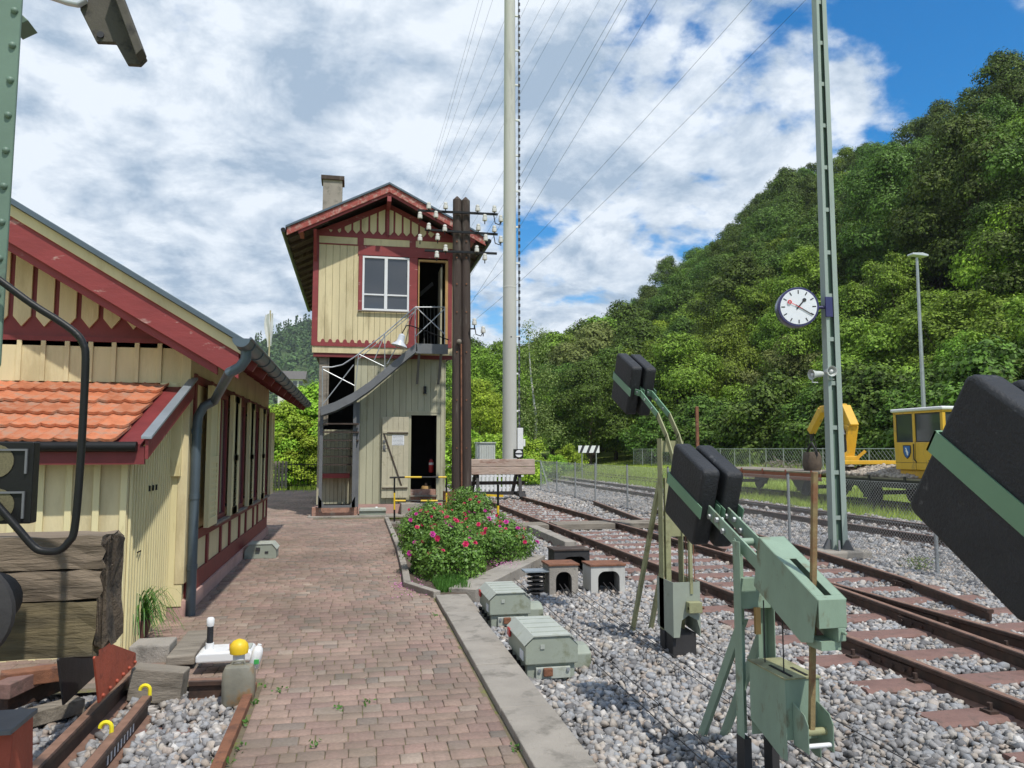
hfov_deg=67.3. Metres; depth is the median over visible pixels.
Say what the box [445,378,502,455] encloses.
broadleaf tree
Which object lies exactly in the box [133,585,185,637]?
grass tuft
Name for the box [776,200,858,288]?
broadleaf tree
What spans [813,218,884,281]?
broadleaf tree
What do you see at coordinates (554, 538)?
platform edge
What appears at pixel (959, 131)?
broadleaf tree
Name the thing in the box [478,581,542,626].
track circuit box
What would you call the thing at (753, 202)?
broadleaf tree
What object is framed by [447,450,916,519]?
meadow
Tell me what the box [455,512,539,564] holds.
rose bush
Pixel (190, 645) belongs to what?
plank offcut
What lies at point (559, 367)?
broadleaf tree
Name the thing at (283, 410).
leafy bush
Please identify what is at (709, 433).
hillfoot shrub
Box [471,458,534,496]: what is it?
buffer stop
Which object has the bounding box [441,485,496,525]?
rose bush
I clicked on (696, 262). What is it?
broadleaf tree
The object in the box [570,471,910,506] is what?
rail
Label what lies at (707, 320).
broadleaf tree
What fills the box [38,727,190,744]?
old sleeper
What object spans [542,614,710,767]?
signal wire
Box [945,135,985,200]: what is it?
broadleaf tree
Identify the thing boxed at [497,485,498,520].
striped post
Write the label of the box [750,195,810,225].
broadleaf tree
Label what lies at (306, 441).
leafy bush
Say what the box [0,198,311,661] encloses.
station building
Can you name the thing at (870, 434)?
hillfoot shrub
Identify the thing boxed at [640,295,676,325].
broadleaf tree
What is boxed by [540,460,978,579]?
wire fence
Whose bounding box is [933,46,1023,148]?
broadleaf tree
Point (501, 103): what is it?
power line
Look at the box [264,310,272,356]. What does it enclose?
flag
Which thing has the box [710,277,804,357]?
broadleaf tree
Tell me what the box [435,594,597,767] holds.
kerb
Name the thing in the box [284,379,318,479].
leafy bush
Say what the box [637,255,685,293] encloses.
broadleaf tree
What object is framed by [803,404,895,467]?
loader crane
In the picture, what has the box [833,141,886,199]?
broadleaf tree
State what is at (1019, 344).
broadleaf tree
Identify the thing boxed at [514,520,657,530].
timber crossing
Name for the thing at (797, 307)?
station clock
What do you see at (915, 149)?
broadleaf tree
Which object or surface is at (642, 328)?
broadleaf tree
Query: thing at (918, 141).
broadleaf tree
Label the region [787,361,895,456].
hillfoot shrub
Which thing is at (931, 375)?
hillfoot shrub
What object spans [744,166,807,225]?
broadleaf tree
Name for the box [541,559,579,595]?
trackside housing
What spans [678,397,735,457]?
hillfoot shrub
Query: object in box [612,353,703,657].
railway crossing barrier
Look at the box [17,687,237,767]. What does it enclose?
verge gravel
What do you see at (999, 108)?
broadleaf tree
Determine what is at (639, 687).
signal wire
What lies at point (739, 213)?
broadleaf tree
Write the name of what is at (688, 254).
broadleaf tree
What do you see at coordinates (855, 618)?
sleeper
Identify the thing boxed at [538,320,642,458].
broadleaf tree
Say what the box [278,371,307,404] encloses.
house
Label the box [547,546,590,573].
trackside housing
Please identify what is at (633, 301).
broadleaf tree
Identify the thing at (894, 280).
broadleaf tree
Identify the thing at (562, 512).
sleeper
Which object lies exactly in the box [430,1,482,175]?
power line
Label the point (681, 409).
hillfoot shrub
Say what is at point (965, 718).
sleeper
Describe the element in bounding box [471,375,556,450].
broadleaf tree
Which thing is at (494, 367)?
broadleaf tree
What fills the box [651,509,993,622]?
rail
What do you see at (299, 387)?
leafy bush
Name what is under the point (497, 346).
broadleaf tree
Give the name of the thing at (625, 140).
power line
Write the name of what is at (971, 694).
rail
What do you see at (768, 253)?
broadleaf tree
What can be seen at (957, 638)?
rail
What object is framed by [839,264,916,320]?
broadleaf tree
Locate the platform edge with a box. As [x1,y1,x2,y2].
[486,517,576,545]
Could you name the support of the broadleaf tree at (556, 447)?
on the meadow
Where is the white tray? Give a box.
[195,643,255,662]
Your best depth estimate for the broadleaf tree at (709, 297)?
138.99 m
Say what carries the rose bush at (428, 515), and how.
on the flower bed at (422, 581)
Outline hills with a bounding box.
[269,339,448,405]
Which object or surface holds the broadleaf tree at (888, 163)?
on the hillside
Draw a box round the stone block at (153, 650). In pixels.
[129,637,176,662]
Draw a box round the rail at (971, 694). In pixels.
[482,498,1023,729]
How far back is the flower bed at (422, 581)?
10.39 m
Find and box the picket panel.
[273,461,286,488]
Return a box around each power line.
[426,1,478,179]
[430,0,492,183]
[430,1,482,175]
[436,0,528,191]
[437,22,503,177]
[438,4,542,197]
[440,1,558,206]
[452,7,566,214]
[470,0,626,275]
[471,2,655,302]
[472,1,598,224]
[479,1,750,292]
[480,12,793,315]
[488,2,619,230]
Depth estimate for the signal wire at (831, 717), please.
4.71 m
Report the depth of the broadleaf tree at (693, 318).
130.09 m
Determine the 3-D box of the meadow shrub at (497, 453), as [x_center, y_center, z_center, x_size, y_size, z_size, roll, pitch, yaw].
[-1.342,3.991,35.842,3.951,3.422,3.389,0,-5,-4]
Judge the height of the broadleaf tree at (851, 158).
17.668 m
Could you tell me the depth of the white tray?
5.66 m
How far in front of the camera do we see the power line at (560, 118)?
87.09 m
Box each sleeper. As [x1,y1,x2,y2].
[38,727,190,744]
[485,505,566,508]
[488,502,554,504]
[488,504,560,506]
[490,507,570,511]
[492,510,586,514]
[501,509,578,512]
[504,515,600,519]
[506,513,592,517]
[512,517,648,521]
[531,528,657,535]
[539,532,641,539]
[548,537,677,544]
[557,541,731,546]
[590,544,753,551]
[590,549,755,559]
[620,555,809,564]
[625,562,833,573]
[625,568,854,581]
[644,577,880,589]
[700,585,944,601]
[700,595,985,613]
[718,607,1012,628]
[775,622,1023,645]
[793,640,1023,668]
[849,670,1023,694]
[915,702,1014,730]
[1002,751,1023,767]
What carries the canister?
on the verge gravel
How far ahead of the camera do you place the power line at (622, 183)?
111.50 m
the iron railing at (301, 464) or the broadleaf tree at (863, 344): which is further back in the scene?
the broadleaf tree at (863, 344)
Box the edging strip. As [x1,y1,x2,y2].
[210,682,256,767]
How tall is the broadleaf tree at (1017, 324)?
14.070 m
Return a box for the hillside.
[604,272,1022,448]
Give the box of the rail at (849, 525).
[445,464,944,545]
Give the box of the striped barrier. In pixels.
[390,476,446,523]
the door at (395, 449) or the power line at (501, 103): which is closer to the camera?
the door at (395, 449)
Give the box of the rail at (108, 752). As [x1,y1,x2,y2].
[81,683,151,767]
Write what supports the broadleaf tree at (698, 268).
on the hillside
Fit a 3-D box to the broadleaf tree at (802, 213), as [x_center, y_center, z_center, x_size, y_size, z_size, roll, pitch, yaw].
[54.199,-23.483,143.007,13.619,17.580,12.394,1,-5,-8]
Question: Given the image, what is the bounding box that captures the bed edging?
[385,517,544,601]
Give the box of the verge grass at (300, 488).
[273,473,615,492]
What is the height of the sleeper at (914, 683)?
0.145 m
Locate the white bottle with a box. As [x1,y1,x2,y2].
[249,644,262,668]
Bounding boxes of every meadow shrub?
[445,430,501,483]
[445,433,525,488]
[472,432,545,484]
[496,434,541,457]
[522,455,551,484]
[523,437,549,474]
[535,459,563,481]
[546,454,573,475]
[554,443,589,470]
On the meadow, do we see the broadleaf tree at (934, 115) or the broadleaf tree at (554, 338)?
the broadleaf tree at (554, 338)
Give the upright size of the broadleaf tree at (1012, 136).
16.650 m
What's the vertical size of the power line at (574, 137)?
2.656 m
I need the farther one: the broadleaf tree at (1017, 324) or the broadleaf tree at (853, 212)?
the broadleaf tree at (853, 212)
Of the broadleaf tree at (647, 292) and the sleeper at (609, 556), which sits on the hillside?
the broadleaf tree at (647, 292)
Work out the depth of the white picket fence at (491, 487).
29.66 m
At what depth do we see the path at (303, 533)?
6.12 m
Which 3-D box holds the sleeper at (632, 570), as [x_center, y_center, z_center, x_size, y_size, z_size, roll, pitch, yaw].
[3.226,2.725,11.480,3.650,0.145,0.260,1,-5,-11]
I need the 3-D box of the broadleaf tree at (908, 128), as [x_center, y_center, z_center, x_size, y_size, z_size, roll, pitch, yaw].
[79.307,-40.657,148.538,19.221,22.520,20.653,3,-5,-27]
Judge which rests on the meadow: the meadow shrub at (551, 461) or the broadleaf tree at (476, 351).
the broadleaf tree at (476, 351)
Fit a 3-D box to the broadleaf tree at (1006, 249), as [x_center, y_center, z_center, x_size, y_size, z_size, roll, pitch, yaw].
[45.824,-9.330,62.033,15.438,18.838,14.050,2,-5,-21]
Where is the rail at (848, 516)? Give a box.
[448,462,931,531]
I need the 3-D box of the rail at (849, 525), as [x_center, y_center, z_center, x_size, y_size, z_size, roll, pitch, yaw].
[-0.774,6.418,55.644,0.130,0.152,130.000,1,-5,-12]
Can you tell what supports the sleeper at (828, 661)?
on the ballast bed at (843, 763)
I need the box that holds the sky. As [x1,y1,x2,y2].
[11,0,1023,353]
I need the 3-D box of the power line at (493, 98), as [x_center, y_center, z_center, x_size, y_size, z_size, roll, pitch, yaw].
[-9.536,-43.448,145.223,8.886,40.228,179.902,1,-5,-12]
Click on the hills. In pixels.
(303, 368)
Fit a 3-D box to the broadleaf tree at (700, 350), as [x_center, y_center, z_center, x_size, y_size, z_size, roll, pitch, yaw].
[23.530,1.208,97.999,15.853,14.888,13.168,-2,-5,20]
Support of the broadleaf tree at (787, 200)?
on the hillside
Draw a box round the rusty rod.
[695,406,698,446]
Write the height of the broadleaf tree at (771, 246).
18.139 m
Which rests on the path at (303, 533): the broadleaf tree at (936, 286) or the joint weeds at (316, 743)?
the joint weeds at (316, 743)
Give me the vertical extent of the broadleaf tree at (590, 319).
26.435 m
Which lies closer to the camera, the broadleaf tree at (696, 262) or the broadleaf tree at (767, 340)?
the broadleaf tree at (767, 340)
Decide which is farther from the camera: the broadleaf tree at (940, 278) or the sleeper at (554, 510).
the broadleaf tree at (940, 278)
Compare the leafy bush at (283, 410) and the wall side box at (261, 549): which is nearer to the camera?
the wall side box at (261, 549)
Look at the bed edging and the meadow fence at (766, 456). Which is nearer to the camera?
the bed edging
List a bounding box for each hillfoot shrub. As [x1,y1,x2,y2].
[618,406,669,461]
[627,411,687,461]
[631,407,668,459]
[645,401,694,455]
[659,393,719,445]
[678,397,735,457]
[683,402,742,460]
[712,368,805,466]
[716,400,769,460]
[721,389,788,463]
[758,404,799,460]
[759,382,825,462]
[773,386,884,459]
[778,405,824,461]
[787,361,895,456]
[802,360,912,459]
[857,382,920,459]
[861,413,894,459]
[873,356,950,459]
[891,342,1008,424]
[896,332,1023,408]
[935,356,1023,405]
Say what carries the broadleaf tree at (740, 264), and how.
on the hillside
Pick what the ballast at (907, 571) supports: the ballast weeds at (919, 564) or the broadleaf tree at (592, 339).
the ballast weeds at (919, 564)
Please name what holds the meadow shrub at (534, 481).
on the ground
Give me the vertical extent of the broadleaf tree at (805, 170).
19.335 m
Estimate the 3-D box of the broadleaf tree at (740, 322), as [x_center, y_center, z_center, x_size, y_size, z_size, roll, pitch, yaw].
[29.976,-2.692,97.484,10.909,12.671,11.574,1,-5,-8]
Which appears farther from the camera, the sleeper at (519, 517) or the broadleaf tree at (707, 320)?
the broadleaf tree at (707, 320)
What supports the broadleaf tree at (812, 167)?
on the hillside
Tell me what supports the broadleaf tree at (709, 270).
on the hillside
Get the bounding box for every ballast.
[445,482,766,522]
[473,579,1023,767]
[513,526,977,598]
[533,476,960,562]
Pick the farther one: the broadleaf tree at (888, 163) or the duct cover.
the broadleaf tree at (888, 163)
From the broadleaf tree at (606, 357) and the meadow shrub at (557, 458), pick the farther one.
the broadleaf tree at (606, 357)
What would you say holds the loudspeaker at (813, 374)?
attached to the clock post at (838, 543)
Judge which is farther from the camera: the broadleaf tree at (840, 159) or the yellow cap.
the broadleaf tree at (840, 159)
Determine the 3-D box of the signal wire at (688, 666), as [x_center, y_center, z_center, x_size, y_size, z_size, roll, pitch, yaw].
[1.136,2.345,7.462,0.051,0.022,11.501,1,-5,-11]
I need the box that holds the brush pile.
[743,455,800,481]
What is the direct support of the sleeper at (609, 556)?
on the ballast bed at (843, 763)
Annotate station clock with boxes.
[775,287,832,328]
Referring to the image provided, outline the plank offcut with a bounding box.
[166,630,206,664]
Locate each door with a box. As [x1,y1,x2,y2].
[381,417,408,497]
[438,267,441,343]
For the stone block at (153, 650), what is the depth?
5.99 m
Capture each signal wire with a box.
[516,580,733,767]
[531,551,919,767]
[536,567,824,767]
[540,565,839,767]
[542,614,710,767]
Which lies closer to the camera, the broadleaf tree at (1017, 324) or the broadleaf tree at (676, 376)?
the broadleaf tree at (1017, 324)
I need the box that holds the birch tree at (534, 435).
[517,319,570,458]
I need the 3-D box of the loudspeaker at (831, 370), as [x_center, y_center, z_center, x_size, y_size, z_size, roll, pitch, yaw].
[5.267,-0.181,12.799,0.172,0.224,0.242,1,-5,-12]
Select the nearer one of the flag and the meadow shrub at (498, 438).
the meadow shrub at (498, 438)
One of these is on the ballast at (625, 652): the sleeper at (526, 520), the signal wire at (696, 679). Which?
the signal wire at (696, 679)
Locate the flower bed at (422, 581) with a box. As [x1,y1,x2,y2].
[390,519,524,594]
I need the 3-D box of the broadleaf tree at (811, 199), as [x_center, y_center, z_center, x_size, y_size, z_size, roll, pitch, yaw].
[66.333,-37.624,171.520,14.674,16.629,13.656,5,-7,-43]
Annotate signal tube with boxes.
[205,617,214,649]
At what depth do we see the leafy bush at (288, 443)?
35.41 m
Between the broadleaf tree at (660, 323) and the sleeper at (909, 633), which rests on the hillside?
the broadleaf tree at (660, 323)
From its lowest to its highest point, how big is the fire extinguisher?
0.380 m
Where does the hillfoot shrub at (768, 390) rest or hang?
on the meadow
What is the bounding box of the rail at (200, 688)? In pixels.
[188,677,221,700]
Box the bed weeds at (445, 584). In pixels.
[431,572,471,592]
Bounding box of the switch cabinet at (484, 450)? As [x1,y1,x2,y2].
[474,442,495,489]
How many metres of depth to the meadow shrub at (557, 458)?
51.56 m
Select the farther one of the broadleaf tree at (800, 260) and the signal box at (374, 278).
the broadleaf tree at (800, 260)
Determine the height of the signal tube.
0.230 m
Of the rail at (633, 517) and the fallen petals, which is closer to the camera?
the fallen petals
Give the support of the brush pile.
on the meadow
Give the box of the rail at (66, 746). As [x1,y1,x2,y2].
[33,666,134,767]
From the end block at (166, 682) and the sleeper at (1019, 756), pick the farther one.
the end block at (166, 682)
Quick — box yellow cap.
[229,639,248,662]
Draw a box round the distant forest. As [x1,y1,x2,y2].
[255,314,449,407]
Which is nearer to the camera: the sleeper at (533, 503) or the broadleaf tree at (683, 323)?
the sleeper at (533, 503)
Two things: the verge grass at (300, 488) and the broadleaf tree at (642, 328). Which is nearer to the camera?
the verge grass at (300, 488)
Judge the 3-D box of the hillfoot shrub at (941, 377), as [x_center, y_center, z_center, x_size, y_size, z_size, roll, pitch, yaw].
[26.688,1.557,44.498,9.365,8.084,7.797,1,-5,-16]
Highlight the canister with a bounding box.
[221,660,255,706]
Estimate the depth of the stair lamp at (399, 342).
18.94 m
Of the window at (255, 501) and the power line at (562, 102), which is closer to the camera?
the window at (255, 501)
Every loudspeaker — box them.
[808,369,823,382]
[824,366,836,379]
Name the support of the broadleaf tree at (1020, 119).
on the hillside
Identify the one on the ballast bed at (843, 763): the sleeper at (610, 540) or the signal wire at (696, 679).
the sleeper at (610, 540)
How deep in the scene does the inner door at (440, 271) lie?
20.41 m
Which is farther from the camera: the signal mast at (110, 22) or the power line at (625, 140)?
the power line at (625, 140)
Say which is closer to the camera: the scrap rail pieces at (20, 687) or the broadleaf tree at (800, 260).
the scrap rail pieces at (20, 687)
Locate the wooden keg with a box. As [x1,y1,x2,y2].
[421,483,431,488]
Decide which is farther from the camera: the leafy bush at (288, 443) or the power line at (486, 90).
the power line at (486, 90)
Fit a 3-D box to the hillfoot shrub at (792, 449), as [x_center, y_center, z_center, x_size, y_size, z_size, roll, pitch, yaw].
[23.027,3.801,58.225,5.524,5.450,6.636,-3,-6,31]
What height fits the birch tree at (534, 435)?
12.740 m
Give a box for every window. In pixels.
[212,394,229,525]
[235,402,247,513]
[250,408,260,505]
[261,413,269,499]
[358,256,408,312]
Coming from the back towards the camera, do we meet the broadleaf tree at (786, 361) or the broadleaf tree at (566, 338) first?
the broadleaf tree at (566, 338)
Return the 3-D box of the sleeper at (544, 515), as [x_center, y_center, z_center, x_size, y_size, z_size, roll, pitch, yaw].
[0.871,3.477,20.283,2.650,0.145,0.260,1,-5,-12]
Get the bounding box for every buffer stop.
[0,530,136,767]
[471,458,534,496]
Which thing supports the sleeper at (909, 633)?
on the ballast bed at (843, 763)
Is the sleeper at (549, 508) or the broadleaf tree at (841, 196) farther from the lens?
the broadleaf tree at (841, 196)
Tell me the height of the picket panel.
1.140 m
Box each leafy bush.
[269,385,306,409]
[269,399,317,486]
[273,420,313,489]
[279,419,317,489]
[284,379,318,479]
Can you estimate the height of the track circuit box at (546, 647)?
0.368 m
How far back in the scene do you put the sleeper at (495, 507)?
23.05 m
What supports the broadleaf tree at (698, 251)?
on the hillside
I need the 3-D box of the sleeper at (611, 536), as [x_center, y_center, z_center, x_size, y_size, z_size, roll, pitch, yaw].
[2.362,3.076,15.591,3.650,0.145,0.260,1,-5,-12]
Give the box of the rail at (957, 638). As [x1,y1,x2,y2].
[832,584,1023,669]
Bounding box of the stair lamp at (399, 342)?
[392,325,448,348]
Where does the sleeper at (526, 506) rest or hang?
on the ballast bed at (843, 763)
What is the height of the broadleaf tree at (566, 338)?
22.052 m
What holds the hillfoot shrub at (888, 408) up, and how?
on the meadow
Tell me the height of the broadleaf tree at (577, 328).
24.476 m
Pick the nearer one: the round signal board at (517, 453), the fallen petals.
the fallen petals
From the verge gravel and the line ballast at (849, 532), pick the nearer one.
the verge gravel
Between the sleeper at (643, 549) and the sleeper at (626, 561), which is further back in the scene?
the sleeper at (643, 549)
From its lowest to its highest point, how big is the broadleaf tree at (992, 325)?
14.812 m
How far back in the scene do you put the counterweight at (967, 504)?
2.31 m
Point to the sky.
(186, 168)
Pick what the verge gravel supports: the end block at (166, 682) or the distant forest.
the end block at (166, 682)
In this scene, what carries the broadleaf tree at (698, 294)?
on the hillside
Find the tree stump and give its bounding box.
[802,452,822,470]
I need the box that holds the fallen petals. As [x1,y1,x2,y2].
[388,558,514,597]
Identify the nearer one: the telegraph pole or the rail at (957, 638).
the rail at (957, 638)
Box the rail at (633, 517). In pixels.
[593,501,725,551]
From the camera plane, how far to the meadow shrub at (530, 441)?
48.16 m
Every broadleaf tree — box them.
[445,350,554,455]
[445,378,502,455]
[446,334,488,392]
[446,345,524,433]
[447,338,536,390]
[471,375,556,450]
[521,330,566,452]
[522,336,550,356]
[525,363,576,457]
[530,330,596,455]
[535,361,616,451]
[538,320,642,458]
[538,358,634,464]
[545,318,616,362]
[557,345,657,459]
[571,315,638,449]
[590,315,668,384]
[593,337,719,453]
[601,298,652,353]
[609,331,751,432]
[623,284,659,320]
[628,297,638,306]
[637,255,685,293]
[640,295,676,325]
[648,270,697,325]
[650,298,709,338]
[652,320,667,337]
[658,267,692,291]
[659,337,732,399]
[661,313,698,341]
[665,261,690,283]
[671,254,731,306]
[671,259,714,304]
[672,290,713,320]
[677,246,699,267]
[681,248,779,335]
[684,325,778,402]
[686,245,709,267]
[687,242,720,266]
[688,305,758,371]
[694,315,715,351]
[697,223,737,264]
[698,232,729,259]
[702,274,734,301]
[705,221,746,260]
[706,314,771,386]
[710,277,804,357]
[711,225,752,263]
[713,206,778,268]
[714,247,807,316]
[729,335,821,403]
[732,211,748,224]
[733,193,763,228]
[738,234,768,253]
[741,245,860,350]
[743,190,806,251]
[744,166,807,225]
[746,307,842,377]
[748,206,802,253]
[748,247,764,258]
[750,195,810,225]
[757,220,874,290]
[758,168,788,201]
[762,224,798,254]
[772,166,817,205]
[772,282,910,378]
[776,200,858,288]
[786,173,817,210]
[790,211,811,221]
[793,316,928,410]
[794,220,886,313]
[794,360,822,394]
[795,189,817,210]
[805,162,834,175]
[811,170,848,204]
[813,145,855,177]
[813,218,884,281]
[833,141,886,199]
[833,142,869,174]
[835,146,951,288]
[835,189,863,226]
[835,193,888,227]
[836,140,916,207]
[838,249,937,363]
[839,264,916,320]
[850,287,983,374]
[865,140,962,226]
[866,153,968,217]
[866,287,1023,385]
[873,135,942,175]
[877,190,974,290]
[879,188,951,288]
[881,110,1023,306]
[889,116,945,148]
[902,98,958,146]
[907,328,1012,390]
[921,204,1023,348]
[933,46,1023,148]
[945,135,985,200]
[945,292,1023,375]
[946,93,1021,173]
[947,140,1023,238]
[957,166,1023,289]
[959,198,1023,328]
[962,106,1023,228]
[968,127,1023,175]
[970,74,1023,130]
[989,103,1023,136]
[994,294,1023,358]
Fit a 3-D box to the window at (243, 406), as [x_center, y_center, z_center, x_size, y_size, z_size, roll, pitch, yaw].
[-3.920,1.042,11.090,0.120,1.570,1.020,1,-5,-12]
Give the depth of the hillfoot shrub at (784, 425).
54.40 m
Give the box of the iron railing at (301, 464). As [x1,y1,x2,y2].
[273,462,316,486]
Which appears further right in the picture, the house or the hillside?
the hillside
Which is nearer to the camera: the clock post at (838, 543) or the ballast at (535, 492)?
the clock post at (838, 543)
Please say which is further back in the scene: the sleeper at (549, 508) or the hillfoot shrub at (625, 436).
the hillfoot shrub at (625, 436)
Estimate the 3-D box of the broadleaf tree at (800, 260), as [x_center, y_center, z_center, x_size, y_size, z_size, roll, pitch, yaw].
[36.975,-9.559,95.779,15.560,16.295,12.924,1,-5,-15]
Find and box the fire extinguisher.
[429,458,433,472]
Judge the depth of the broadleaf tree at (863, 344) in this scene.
65.07 m
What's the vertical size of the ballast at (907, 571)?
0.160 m
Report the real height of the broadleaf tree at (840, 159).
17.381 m
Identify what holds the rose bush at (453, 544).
on the flower bed at (422, 581)
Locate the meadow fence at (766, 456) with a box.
[633,448,895,468]
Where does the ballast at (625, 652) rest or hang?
on the ballast bed at (843, 763)
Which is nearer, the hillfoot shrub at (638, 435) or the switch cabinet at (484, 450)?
the switch cabinet at (484, 450)
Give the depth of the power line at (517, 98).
85.37 m
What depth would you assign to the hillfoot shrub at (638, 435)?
75.73 m
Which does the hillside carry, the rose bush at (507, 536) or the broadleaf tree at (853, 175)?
the broadleaf tree at (853, 175)
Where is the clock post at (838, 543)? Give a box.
[811,0,871,558]
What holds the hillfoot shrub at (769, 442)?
on the meadow
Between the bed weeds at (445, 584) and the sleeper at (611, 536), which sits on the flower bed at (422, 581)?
the bed weeds at (445, 584)
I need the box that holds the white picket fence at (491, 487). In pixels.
[471,475,523,491]
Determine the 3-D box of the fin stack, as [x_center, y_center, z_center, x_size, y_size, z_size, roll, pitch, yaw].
[0.293,2.430,9.392,0.320,0.315,0.240,1,-5,-12]
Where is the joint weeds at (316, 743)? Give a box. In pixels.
[211,569,521,763]
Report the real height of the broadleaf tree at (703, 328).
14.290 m
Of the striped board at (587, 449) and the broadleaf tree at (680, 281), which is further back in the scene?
the broadleaf tree at (680, 281)
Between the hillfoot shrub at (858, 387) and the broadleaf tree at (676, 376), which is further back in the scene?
the broadleaf tree at (676, 376)
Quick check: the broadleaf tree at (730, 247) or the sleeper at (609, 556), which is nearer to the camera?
the sleeper at (609, 556)
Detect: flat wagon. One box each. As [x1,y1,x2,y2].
[736,467,853,496]
[845,475,920,503]
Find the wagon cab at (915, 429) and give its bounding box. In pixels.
[890,406,953,478]
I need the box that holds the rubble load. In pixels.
[818,463,917,478]
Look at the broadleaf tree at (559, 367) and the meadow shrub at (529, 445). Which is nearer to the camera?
the meadow shrub at (529, 445)
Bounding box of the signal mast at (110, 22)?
[0,0,146,554]
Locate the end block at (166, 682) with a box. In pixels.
[127,663,189,703]
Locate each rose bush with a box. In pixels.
[390,498,469,558]
[394,515,496,580]
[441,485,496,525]
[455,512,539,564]
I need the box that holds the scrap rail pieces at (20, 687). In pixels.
[0,663,84,726]
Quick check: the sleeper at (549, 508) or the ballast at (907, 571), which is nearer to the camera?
the ballast at (907, 571)
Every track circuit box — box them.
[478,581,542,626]
[507,615,590,680]
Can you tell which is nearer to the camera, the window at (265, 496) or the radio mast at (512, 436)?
the window at (265, 496)
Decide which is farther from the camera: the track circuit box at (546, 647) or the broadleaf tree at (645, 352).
the broadleaf tree at (645, 352)
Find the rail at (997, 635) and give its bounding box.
[520,497,1023,648]
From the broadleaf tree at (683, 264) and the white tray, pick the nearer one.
the white tray
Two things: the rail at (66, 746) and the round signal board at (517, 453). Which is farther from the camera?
the round signal board at (517, 453)
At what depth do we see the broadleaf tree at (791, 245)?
110.05 m
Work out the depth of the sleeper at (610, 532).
16.10 m
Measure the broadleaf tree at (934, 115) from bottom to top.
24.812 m
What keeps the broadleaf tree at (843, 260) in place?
on the hillside
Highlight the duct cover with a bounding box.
[359,507,386,514]
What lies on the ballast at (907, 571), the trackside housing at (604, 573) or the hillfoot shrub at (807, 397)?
the trackside housing at (604, 573)
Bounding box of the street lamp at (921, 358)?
[907,253,928,406]
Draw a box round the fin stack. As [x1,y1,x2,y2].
[521,568,548,595]
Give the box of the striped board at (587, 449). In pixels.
[578,446,598,477]
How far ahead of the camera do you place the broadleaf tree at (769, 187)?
186.20 m
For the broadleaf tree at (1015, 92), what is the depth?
106.95 m
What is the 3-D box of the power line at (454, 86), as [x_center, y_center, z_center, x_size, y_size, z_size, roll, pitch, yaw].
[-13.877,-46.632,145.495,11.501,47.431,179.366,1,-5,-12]
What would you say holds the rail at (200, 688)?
on the verge gravel
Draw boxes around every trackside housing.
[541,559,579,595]
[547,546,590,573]
[581,560,625,594]
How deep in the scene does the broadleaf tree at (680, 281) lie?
151.72 m
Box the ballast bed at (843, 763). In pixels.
[445,466,1023,767]
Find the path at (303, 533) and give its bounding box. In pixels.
[0,491,524,767]
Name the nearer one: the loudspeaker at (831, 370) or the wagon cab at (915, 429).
the loudspeaker at (831, 370)
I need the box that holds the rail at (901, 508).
[567,472,912,512]
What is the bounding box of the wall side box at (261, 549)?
[244,540,279,558]
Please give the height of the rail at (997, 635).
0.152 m
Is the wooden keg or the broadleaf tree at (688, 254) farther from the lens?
the broadleaf tree at (688, 254)
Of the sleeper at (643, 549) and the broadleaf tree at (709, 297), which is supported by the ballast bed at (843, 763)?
the sleeper at (643, 549)
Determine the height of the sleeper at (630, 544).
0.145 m
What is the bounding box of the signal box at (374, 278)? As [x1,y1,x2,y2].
[281,175,490,519]
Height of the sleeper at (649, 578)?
0.145 m
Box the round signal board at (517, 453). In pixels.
[513,449,522,458]
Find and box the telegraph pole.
[418,196,502,508]
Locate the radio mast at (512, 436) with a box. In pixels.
[502,0,524,490]
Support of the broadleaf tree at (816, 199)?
on the hillside
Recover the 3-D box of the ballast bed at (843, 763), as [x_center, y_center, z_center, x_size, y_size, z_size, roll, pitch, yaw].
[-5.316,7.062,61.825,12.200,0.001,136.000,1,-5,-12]
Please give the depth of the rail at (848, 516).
20.11 m
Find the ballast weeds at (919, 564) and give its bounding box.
[823,505,940,571]
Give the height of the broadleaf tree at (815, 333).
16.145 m
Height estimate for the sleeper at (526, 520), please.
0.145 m
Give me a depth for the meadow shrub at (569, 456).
65.25 m
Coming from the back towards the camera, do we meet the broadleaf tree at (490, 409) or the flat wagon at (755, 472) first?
the broadleaf tree at (490, 409)
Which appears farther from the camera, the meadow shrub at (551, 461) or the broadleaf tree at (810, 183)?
the broadleaf tree at (810, 183)
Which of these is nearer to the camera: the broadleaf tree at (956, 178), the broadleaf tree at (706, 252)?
the broadleaf tree at (956, 178)

